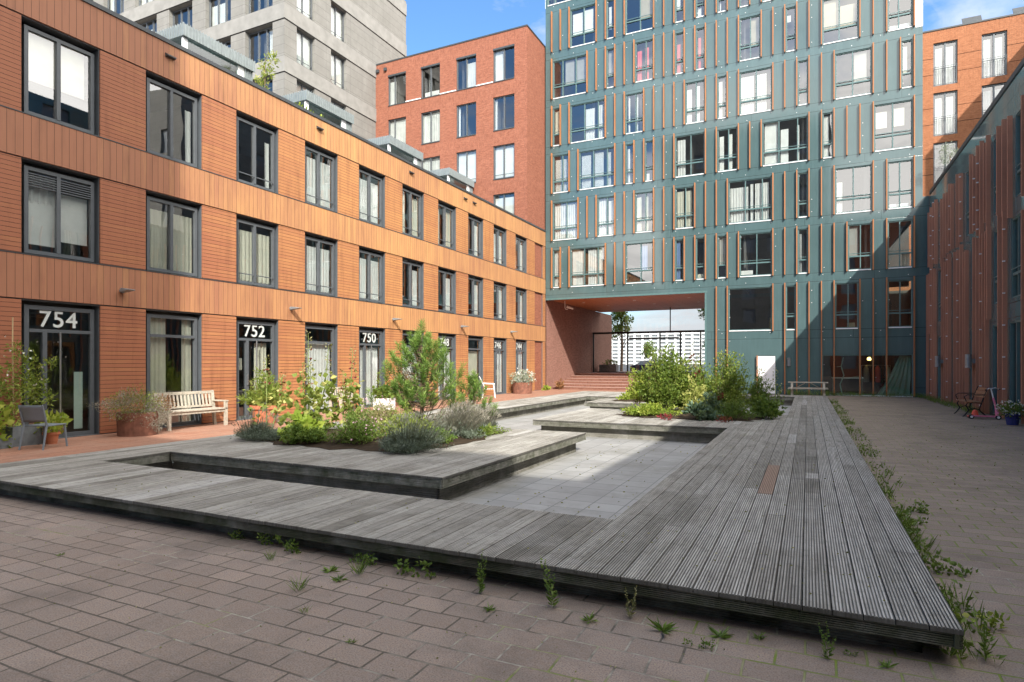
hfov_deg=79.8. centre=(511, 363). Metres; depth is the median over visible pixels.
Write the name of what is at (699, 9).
window
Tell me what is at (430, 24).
sky
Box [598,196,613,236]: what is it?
window
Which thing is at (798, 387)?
picnic table
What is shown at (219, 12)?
window
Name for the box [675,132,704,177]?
window
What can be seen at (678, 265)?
window
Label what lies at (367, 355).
entrance door
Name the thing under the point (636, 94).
window
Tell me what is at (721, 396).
hollyhock
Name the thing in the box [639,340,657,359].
street tree
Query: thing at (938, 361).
wall lamp
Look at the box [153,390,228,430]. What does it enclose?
garden bench
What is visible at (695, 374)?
hollyhock
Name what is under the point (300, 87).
window
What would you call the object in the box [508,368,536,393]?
round planter
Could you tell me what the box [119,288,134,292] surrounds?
wall lamp
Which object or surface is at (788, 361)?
wall lamp
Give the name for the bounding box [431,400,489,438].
lavender
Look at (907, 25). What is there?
window
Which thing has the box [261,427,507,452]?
soil
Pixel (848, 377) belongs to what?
worktable
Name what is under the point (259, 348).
entrance door
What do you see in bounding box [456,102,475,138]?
window
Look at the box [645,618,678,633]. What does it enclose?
weed
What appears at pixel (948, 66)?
window
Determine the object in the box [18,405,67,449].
plastic chair
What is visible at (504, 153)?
window
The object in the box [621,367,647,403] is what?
shrub
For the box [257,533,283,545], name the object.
weed
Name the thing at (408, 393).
pine tree
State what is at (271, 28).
window
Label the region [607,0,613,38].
window
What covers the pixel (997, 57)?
window
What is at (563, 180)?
window
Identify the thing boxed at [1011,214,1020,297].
window
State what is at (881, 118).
window
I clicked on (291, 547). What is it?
weed
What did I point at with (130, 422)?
round planter
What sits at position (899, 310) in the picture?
window
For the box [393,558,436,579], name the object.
weed
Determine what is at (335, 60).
window
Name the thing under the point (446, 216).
window
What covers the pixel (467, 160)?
window
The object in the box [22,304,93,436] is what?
entrance door
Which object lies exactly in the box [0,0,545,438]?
timber building
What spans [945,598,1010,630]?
weed
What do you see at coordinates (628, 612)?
weed
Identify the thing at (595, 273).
window
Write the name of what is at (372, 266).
window
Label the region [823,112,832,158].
window
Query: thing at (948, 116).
window
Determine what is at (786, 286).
window
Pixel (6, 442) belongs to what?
flower pot
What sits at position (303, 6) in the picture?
window
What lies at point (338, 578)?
weed
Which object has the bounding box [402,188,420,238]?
window
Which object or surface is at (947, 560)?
weed
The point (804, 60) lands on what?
window
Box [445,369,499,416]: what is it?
pine tree
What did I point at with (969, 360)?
wall lamp
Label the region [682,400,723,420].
herb mound
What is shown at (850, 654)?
weed
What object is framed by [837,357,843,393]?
zigzag stand
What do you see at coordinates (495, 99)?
window
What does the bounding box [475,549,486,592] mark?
weed
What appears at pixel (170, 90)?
window
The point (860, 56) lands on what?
window
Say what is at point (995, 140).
window
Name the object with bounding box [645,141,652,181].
window
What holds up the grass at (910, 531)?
on the ground at (182, 594)
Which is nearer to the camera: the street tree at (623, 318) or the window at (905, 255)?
the window at (905, 255)
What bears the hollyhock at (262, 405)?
on the terrace
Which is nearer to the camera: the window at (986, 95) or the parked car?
the window at (986, 95)
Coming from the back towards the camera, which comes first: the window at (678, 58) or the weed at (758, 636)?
the window at (678, 58)
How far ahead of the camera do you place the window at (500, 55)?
35.66 m
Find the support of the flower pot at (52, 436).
on the terrace
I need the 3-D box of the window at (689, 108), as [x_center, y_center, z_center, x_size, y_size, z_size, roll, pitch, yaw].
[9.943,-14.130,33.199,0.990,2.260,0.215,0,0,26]
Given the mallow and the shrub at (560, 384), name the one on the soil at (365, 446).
the mallow
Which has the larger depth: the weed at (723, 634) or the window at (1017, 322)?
the window at (1017, 322)
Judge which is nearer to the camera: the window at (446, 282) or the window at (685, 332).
the window at (446, 282)
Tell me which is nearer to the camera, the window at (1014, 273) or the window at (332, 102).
the window at (1014, 273)
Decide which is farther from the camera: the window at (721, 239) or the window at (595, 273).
the window at (595, 273)
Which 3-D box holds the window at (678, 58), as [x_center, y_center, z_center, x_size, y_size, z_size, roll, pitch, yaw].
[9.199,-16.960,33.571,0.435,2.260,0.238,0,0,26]
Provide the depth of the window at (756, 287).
31.88 m
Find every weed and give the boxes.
[228,529,244,539]
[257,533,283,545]
[263,548,278,559]
[283,539,300,553]
[285,572,310,590]
[322,565,339,572]
[330,573,348,581]
[348,553,372,574]
[349,551,377,565]
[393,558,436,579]
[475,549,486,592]
[483,604,496,611]
[540,558,559,605]
[580,611,596,623]
[625,585,636,617]
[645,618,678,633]
[682,637,714,650]
[708,626,734,638]
[753,630,766,639]
[819,621,836,657]
[843,649,858,656]
[877,657,898,667]
[898,499,929,514]
[900,513,928,523]
[927,550,977,576]
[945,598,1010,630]
[975,608,999,656]
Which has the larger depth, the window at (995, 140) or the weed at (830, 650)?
the window at (995, 140)
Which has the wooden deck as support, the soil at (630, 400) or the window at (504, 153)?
the soil at (630, 400)
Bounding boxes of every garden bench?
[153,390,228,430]
[328,386,363,412]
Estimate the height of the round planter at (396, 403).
1.467 m
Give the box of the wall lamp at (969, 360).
[965,354,974,367]
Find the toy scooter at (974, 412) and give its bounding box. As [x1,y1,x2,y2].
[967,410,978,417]
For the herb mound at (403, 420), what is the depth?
10.88 m
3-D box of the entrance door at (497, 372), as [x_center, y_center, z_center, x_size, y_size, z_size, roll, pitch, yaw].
[-0.719,0.190,31.602,0.276,2.780,1.360,0,0,26]
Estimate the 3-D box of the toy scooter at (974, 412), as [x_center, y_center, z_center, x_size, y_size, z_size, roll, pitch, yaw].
[13.644,1.477,17.715,0.750,0.245,0.215,0,0,26]
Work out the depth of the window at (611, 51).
35.32 m
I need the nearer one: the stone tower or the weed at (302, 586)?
the weed at (302, 586)
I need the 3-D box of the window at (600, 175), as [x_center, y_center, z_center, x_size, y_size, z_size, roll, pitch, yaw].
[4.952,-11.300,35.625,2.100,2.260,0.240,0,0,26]
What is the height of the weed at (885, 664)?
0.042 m
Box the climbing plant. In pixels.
[0,317,58,430]
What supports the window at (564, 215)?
in the green building at (741, 172)
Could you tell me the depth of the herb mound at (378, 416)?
11.50 m
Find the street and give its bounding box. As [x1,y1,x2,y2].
[618,365,704,371]
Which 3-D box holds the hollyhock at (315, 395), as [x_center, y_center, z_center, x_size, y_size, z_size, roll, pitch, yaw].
[-4.056,0.359,12.188,1.170,2.048,1.141,0,0,26]
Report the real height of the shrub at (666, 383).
2.009 m
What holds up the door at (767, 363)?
in the green building at (741, 172)
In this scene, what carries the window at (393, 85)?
in the brick building at (474, 109)
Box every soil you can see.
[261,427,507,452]
[611,399,644,401]
[615,410,765,420]
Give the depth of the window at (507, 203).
35.46 m
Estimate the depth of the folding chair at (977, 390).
18.40 m
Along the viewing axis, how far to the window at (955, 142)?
34.71 m
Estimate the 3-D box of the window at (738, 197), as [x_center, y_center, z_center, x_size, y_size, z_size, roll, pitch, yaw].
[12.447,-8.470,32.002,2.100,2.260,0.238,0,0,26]
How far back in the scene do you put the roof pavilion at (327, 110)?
25.01 m
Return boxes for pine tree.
[364,318,469,421]
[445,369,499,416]
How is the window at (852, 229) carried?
in the green building at (741, 172)
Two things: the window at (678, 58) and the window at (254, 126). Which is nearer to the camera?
the window at (254, 126)
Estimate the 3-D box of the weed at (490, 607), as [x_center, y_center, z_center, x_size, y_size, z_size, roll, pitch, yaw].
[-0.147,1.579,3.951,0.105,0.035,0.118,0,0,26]
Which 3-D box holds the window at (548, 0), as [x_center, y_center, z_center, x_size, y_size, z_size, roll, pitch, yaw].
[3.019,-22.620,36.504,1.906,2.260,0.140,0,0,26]
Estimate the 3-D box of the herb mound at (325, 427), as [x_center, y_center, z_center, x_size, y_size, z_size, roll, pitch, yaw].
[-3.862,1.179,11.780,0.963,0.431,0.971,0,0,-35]
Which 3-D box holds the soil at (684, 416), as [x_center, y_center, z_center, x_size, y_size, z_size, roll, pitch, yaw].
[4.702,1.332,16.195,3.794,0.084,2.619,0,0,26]
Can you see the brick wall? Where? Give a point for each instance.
(568, 343)
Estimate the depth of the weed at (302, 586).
4.30 m
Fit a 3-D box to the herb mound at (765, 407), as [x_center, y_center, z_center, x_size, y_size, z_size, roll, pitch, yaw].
[6.303,1.096,15.267,0.830,0.634,0.915,0,0,-39]
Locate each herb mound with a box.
[277,422,331,443]
[287,414,334,430]
[328,404,387,443]
[352,398,406,431]
[359,402,391,420]
[372,400,430,437]
[386,414,444,428]
[425,426,457,443]
[463,423,511,437]
[541,385,550,389]
[616,390,633,399]
[620,401,681,415]
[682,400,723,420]
[697,392,725,412]
[714,399,763,419]
[748,395,784,419]
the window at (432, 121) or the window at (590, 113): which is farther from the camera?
the window at (432, 121)
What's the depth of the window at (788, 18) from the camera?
31.14 m
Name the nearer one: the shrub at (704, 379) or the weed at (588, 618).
the weed at (588, 618)
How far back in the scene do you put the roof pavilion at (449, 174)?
34.47 m
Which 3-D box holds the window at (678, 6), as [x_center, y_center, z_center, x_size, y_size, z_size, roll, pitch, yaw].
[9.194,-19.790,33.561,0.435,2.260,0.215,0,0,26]
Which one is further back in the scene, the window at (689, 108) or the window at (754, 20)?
the window at (689, 108)
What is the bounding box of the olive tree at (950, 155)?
[935,140,958,165]
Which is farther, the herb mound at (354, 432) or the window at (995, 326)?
the window at (995, 326)
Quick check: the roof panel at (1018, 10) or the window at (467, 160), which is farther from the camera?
the window at (467, 160)
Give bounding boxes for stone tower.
[92,0,406,139]
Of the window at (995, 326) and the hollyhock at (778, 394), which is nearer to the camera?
the hollyhock at (778, 394)
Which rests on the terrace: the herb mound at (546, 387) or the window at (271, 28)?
the herb mound at (546, 387)
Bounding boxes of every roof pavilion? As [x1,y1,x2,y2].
[155,22,254,81]
[282,89,353,131]
[368,135,422,166]
[428,167,473,192]
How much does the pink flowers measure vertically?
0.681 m
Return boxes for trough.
[1,424,42,446]
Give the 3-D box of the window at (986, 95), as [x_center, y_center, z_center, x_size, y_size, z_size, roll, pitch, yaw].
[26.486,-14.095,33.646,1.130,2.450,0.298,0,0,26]
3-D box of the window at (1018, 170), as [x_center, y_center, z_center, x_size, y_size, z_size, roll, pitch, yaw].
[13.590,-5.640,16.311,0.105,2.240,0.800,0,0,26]
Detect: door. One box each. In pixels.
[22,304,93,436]
[236,320,274,419]
[359,330,381,406]
[438,336,453,399]
[494,340,503,393]
[516,341,524,381]
[756,356,774,393]
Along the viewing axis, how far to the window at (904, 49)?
29.02 m
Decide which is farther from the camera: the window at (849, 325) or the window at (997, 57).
the window at (997, 57)
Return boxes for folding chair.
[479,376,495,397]
[954,386,989,416]
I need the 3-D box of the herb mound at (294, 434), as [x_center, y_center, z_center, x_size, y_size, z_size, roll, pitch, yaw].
[-3.559,1.193,10.463,0.832,0.397,1.025,0,0,-28]
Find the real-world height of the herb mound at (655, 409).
0.442 m
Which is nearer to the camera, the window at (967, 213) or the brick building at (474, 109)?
the window at (967, 213)
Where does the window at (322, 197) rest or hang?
in the timber building at (220, 220)
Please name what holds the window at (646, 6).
in the green building at (741, 172)
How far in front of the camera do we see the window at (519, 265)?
34.30 m
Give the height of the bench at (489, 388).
1.013 m
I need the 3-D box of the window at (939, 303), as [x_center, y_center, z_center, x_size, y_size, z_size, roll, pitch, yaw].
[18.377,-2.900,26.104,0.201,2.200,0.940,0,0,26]
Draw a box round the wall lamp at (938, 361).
[935,356,943,366]
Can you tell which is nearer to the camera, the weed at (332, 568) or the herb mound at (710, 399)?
the weed at (332, 568)
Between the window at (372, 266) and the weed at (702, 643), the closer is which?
the weed at (702, 643)
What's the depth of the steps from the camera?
38.67 m
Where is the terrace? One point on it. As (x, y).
(91, 443)
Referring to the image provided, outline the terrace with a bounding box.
[0,389,627,462]
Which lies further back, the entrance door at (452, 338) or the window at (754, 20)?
the window at (754, 20)
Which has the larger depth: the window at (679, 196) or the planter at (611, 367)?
the planter at (611, 367)
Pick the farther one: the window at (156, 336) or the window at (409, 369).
the window at (409, 369)
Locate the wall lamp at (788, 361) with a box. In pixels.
[787,358,790,365]
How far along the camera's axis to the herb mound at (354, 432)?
10.20 m
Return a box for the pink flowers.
[346,395,395,439]
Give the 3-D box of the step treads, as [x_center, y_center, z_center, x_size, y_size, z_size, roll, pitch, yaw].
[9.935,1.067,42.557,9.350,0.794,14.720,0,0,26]
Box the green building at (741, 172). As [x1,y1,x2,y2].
[545,0,928,396]
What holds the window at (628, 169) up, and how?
in the green building at (741, 172)
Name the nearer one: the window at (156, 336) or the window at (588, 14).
the window at (156, 336)
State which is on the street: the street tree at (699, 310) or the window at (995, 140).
the street tree at (699, 310)
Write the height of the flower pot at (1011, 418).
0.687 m
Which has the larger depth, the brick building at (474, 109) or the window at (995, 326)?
the brick building at (474, 109)
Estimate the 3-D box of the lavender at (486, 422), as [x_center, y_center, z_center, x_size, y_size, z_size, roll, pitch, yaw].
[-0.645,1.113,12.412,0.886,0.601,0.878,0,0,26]
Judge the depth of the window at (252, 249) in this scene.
17.69 m
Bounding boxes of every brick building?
[376,24,592,389]
[889,12,1023,290]
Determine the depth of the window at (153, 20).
37.61 m
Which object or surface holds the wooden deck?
on the ground at (182, 594)
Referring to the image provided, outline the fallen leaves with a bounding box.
[6,407,1022,675]
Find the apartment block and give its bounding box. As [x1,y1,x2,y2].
[612,332,704,364]
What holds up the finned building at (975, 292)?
on the ground at (182, 594)
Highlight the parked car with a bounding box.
[630,361,654,370]
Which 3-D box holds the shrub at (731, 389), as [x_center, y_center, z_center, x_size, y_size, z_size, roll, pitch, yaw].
[5.864,0.476,16.614,1.694,1.855,1.462,0,0,-1]
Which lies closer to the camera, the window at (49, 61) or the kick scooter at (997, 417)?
the window at (49, 61)
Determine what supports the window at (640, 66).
in the green building at (741, 172)
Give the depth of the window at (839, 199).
29.98 m
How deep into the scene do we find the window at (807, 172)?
30.88 m
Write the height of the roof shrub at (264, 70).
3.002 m
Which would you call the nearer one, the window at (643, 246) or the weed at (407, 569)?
the weed at (407, 569)
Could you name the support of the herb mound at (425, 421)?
on the soil at (365, 446)
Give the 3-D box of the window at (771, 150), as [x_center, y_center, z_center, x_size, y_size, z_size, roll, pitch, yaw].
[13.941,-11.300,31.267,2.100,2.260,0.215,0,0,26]
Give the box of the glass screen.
[593,307,704,372]
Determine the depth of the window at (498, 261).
31.55 m
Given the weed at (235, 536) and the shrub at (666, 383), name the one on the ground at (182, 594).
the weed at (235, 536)
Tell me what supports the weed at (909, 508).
on the ground at (182, 594)
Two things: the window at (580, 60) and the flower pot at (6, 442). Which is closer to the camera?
the flower pot at (6, 442)
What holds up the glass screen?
attached to the green building at (741, 172)
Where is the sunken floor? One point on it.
(580, 488)
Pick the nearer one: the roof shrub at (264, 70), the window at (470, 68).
the roof shrub at (264, 70)
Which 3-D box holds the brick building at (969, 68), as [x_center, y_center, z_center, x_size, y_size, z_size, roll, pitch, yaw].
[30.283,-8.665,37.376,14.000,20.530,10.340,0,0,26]
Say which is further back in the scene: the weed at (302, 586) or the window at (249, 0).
the window at (249, 0)
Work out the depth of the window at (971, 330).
21.27 m
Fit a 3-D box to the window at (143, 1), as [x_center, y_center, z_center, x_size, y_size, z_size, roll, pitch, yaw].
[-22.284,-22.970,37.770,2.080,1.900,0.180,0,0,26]
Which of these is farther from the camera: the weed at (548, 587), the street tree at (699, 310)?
the street tree at (699, 310)
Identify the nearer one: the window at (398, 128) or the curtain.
the curtain
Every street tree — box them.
[611,312,633,370]
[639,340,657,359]
[698,309,704,346]
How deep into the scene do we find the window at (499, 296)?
32.02 m
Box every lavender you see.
[230,407,284,441]
[375,410,456,454]
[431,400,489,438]
[466,404,501,427]
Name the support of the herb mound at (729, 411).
on the soil at (684, 416)
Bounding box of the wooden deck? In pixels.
[0,391,963,652]
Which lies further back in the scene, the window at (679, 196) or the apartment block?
the apartment block
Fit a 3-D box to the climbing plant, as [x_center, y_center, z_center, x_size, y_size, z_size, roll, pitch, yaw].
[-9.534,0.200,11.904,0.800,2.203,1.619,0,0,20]
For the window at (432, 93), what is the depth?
37.63 m
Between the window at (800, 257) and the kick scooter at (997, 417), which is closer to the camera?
the kick scooter at (997, 417)
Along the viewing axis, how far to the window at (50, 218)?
13.02 m
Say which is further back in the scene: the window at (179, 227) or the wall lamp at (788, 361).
the wall lamp at (788, 361)
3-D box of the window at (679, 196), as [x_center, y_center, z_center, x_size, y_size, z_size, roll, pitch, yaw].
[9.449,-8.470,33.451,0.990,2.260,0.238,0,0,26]
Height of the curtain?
1.870 m
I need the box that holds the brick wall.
[545,299,611,388]
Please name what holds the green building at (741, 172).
on the ground at (182, 594)
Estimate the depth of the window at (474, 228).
29.66 m
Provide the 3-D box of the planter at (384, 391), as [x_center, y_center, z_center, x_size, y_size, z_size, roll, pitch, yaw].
[-4.343,0.904,20.832,0.966,1.393,1.080,0,0,3]
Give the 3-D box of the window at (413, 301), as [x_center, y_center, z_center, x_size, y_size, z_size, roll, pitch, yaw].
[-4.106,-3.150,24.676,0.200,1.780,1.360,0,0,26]
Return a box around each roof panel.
[962,15,981,23]
[1012,6,1023,13]
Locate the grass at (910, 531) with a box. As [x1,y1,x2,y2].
[786,389,1006,664]
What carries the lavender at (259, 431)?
on the soil at (365, 446)
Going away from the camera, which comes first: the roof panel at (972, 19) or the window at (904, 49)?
the window at (904, 49)
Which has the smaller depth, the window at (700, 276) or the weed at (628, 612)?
the weed at (628, 612)
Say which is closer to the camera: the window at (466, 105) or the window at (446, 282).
the window at (446, 282)
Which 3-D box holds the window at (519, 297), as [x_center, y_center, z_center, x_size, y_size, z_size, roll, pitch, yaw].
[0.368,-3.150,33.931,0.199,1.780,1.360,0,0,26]
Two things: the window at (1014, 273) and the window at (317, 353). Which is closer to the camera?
the window at (1014, 273)
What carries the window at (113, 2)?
in the stone tower
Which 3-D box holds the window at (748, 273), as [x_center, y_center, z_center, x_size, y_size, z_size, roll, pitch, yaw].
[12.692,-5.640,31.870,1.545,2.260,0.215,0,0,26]
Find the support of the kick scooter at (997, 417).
on the ground at (182, 594)
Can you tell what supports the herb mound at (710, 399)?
on the soil at (684, 416)
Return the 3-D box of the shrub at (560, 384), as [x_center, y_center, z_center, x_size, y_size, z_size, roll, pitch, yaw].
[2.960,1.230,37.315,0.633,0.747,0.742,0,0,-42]
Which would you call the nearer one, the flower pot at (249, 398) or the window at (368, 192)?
the flower pot at (249, 398)
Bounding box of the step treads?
[554,371,703,387]
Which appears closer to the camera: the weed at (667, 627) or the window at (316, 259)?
the weed at (667, 627)
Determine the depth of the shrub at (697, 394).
16.15 m
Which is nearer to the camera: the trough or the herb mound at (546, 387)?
the trough
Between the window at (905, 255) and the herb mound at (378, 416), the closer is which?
the herb mound at (378, 416)
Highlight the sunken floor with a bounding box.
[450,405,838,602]
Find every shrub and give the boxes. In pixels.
[253,49,280,88]
[554,378,564,388]
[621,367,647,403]
[627,341,706,409]
[676,357,716,403]
[677,375,708,410]
[704,347,762,410]
[744,366,774,407]
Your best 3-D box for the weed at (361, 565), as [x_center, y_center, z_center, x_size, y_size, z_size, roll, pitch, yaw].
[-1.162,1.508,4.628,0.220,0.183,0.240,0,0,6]
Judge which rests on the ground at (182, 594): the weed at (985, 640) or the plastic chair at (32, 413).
the weed at (985, 640)
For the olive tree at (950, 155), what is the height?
1.696 m
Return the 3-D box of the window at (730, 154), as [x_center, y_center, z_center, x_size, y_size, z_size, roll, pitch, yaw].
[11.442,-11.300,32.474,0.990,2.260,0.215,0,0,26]
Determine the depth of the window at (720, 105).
32.64 m
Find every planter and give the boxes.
[86,383,177,436]
[371,369,397,409]
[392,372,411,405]
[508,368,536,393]
[599,359,618,371]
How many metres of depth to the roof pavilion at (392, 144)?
29.76 m
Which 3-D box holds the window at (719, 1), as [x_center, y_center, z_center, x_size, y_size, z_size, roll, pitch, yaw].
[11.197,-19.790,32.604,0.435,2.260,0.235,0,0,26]
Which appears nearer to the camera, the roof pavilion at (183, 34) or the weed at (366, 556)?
the weed at (366, 556)
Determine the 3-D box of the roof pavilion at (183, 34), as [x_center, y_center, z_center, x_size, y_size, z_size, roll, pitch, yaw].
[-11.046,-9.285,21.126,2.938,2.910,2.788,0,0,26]
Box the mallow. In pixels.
[276,409,324,436]
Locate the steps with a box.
[553,373,704,389]
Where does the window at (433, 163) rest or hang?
in the brick building at (474, 109)
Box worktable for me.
[831,377,863,393]
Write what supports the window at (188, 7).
in the stone tower
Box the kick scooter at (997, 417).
[969,387,1000,419]
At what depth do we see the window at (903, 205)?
29.06 m
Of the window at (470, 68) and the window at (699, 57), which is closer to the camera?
the window at (699, 57)
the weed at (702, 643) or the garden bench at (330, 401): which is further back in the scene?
the garden bench at (330, 401)
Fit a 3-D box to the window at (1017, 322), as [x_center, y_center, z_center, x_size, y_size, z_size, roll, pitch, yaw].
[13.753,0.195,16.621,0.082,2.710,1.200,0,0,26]
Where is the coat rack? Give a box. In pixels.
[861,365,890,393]
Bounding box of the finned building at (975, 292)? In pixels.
[926,58,1023,423]
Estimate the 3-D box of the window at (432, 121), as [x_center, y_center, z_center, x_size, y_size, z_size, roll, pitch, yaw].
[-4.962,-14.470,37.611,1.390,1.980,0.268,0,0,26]
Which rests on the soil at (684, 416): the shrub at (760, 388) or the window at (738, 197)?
the shrub at (760, 388)
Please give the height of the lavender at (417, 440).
0.741 m
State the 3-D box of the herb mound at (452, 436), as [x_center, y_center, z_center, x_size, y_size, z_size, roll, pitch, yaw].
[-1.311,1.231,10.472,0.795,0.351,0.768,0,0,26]
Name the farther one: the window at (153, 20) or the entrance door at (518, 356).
the window at (153, 20)
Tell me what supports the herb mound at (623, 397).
on the soil at (630, 400)
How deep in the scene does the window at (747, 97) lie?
31.99 m
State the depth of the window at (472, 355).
29.50 m
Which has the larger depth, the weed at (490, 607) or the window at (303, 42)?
the window at (303, 42)
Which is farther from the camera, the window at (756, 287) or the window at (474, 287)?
the window at (756, 287)
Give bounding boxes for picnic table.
[788,382,827,395]
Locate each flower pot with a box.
[0,401,21,448]
[33,409,72,443]
[235,366,292,423]
[994,399,1023,424]
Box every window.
[22,24,93,133]
[22,165,93,261]
[107,0,121,12]
[139,0,152,5]
[140,18,156,31]
[146,77,196,166]
[146,196,196,276]
[146,314,196,426]
[173,5,191,25]
[209,0,226,26]
[236,116,274,191]
[236,219,274,287]
[249,0,267,12]
[249,27,272,61]
[297,0,311,19]
[297,30,311,70]
[297,82,311,92]
[305,146,333,210]
[305,236,333,295]
[305,326,333,411]
[331,4,343,41]
[331,52,343,88]
[331,101,343,109]
[359,169,381,226]
[359,250,381,302]
[388,76,405,106]
[389,117,405,142]
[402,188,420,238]
[402,261,420,308]
[402,333,420,401]
[421,67,439,98]
[421,110,439,144]
[421,156,439,170]
[438,203,453,249]
[438,270,453,312]
[456,58,475,90]
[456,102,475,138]
[457,150,475,182]
[468,216,480,257]
[468,277,480,316]
[468,338,480,394]
[493,49,513,82]
[493,94,513,131]
[493,143,513,179]
[494,193,513,213]
[494,228,503,265]
[494,284,503,319]
[516,237,524,271]
[516,290,524,322]
[548,0,569,5]
[553,55,585,98]
[553,108,559,146]
[553,154,567,193]
[553,201,576,240]
[553,250,559,287]
[571,4,594,47]
[571,99,604,143]
[571,246,604,286]
[580,147,613,189]
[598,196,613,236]
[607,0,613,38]
[607,48,613,88]
[613,332,704,362]
[626,0,652,34]
[626,92,642,133]
[626,144,632,183]
[626,242,652,283]
[636,39,652,82]
[636,191,652,232]
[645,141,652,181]
[675,0,682,22]
[675,32,682,74]
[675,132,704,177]
[675,186,693,228]
[675,239,682,280]
[686,80,704,124]
[696,0,704,17]
[696,27,704,69]
[696,238,704,279]
[718,0,725,12]
[718,76,725,118]
[718,127,736,171]
[718,236,725,278]
[729,177,771,223]
[729,287,771,331]
[740,15,759,61]
[740,67,771,115]
[740,232,771,276]
[763,116,807,166]
[786,6,795,51]
[786,286,795,329]
[798,60,807,105]
[798,172,807,217]
[798,229,807,273]
[822,354,912,396]
[823,0,857,44]
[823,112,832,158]
[835,47,871,99]
[835,165,871,213]
[835,282,857,328]
[848,223,871,270]
[874,100,911,151]
[888,0,911,31]
[888,160,911,209]
[888,220,911,268]
[888,280,911,327]
[902,40,911,88]
[933,40,957,86]
[933,90,957,136]
[933,141,956,184]
[938,270,940,320]
[939,336,940,398]
[966,172,968,235]
[971,330,971,407]
[982,31,1006,78]
[982,83,1004,115]
[994,140,995,213]
[994,231,996,303]
[994,325,996,413]
[1010,320,1020,420]
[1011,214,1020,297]
[1015,110,1020,196]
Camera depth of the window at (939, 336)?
26.49 m
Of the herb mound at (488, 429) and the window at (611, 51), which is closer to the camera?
the herb mound at (488, 429)
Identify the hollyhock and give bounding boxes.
[247,355,290,424]
[277,330,338,427]
[321,346,364,427]
[685,341,704,397]
[714,386,725,411]
[769,369,787,408]
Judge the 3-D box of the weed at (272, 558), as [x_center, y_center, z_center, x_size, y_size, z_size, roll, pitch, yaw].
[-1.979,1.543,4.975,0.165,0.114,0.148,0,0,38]
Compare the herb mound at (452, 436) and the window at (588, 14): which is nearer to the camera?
the herb mound at (452, 436)
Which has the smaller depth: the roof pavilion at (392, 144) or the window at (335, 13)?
the roof pavilion at (392, 144)
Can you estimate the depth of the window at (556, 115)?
36.77 m
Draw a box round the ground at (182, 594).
[0,394,1023,681]
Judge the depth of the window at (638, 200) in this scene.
34.43 m
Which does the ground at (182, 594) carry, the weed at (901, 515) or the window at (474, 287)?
the weed at (901, 515)
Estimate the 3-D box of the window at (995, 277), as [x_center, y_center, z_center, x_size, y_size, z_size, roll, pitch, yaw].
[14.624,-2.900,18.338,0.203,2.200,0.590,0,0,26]
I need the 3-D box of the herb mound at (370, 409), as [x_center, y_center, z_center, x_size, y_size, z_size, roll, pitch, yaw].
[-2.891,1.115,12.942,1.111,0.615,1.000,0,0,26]
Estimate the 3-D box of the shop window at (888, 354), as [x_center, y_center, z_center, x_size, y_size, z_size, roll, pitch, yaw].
[17.170,0.585,29.658,3.825,2.010,0.130,0,0,26]
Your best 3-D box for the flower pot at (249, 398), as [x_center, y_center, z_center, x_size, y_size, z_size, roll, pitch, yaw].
[-6.519,0.831,16.223,1.363,1.538,1.523,0,0,26]
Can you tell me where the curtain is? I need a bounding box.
[878,356,910,394]
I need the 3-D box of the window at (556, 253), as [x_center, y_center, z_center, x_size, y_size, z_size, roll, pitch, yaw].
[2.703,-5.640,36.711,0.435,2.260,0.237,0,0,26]
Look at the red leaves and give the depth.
14.76 m
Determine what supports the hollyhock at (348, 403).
on the soil at (365, 446)
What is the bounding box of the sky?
[405,0,1023,331]
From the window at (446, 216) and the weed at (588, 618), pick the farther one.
the window at (446, 216)
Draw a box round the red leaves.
[656,413,732,422]
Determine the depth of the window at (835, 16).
30.27 m

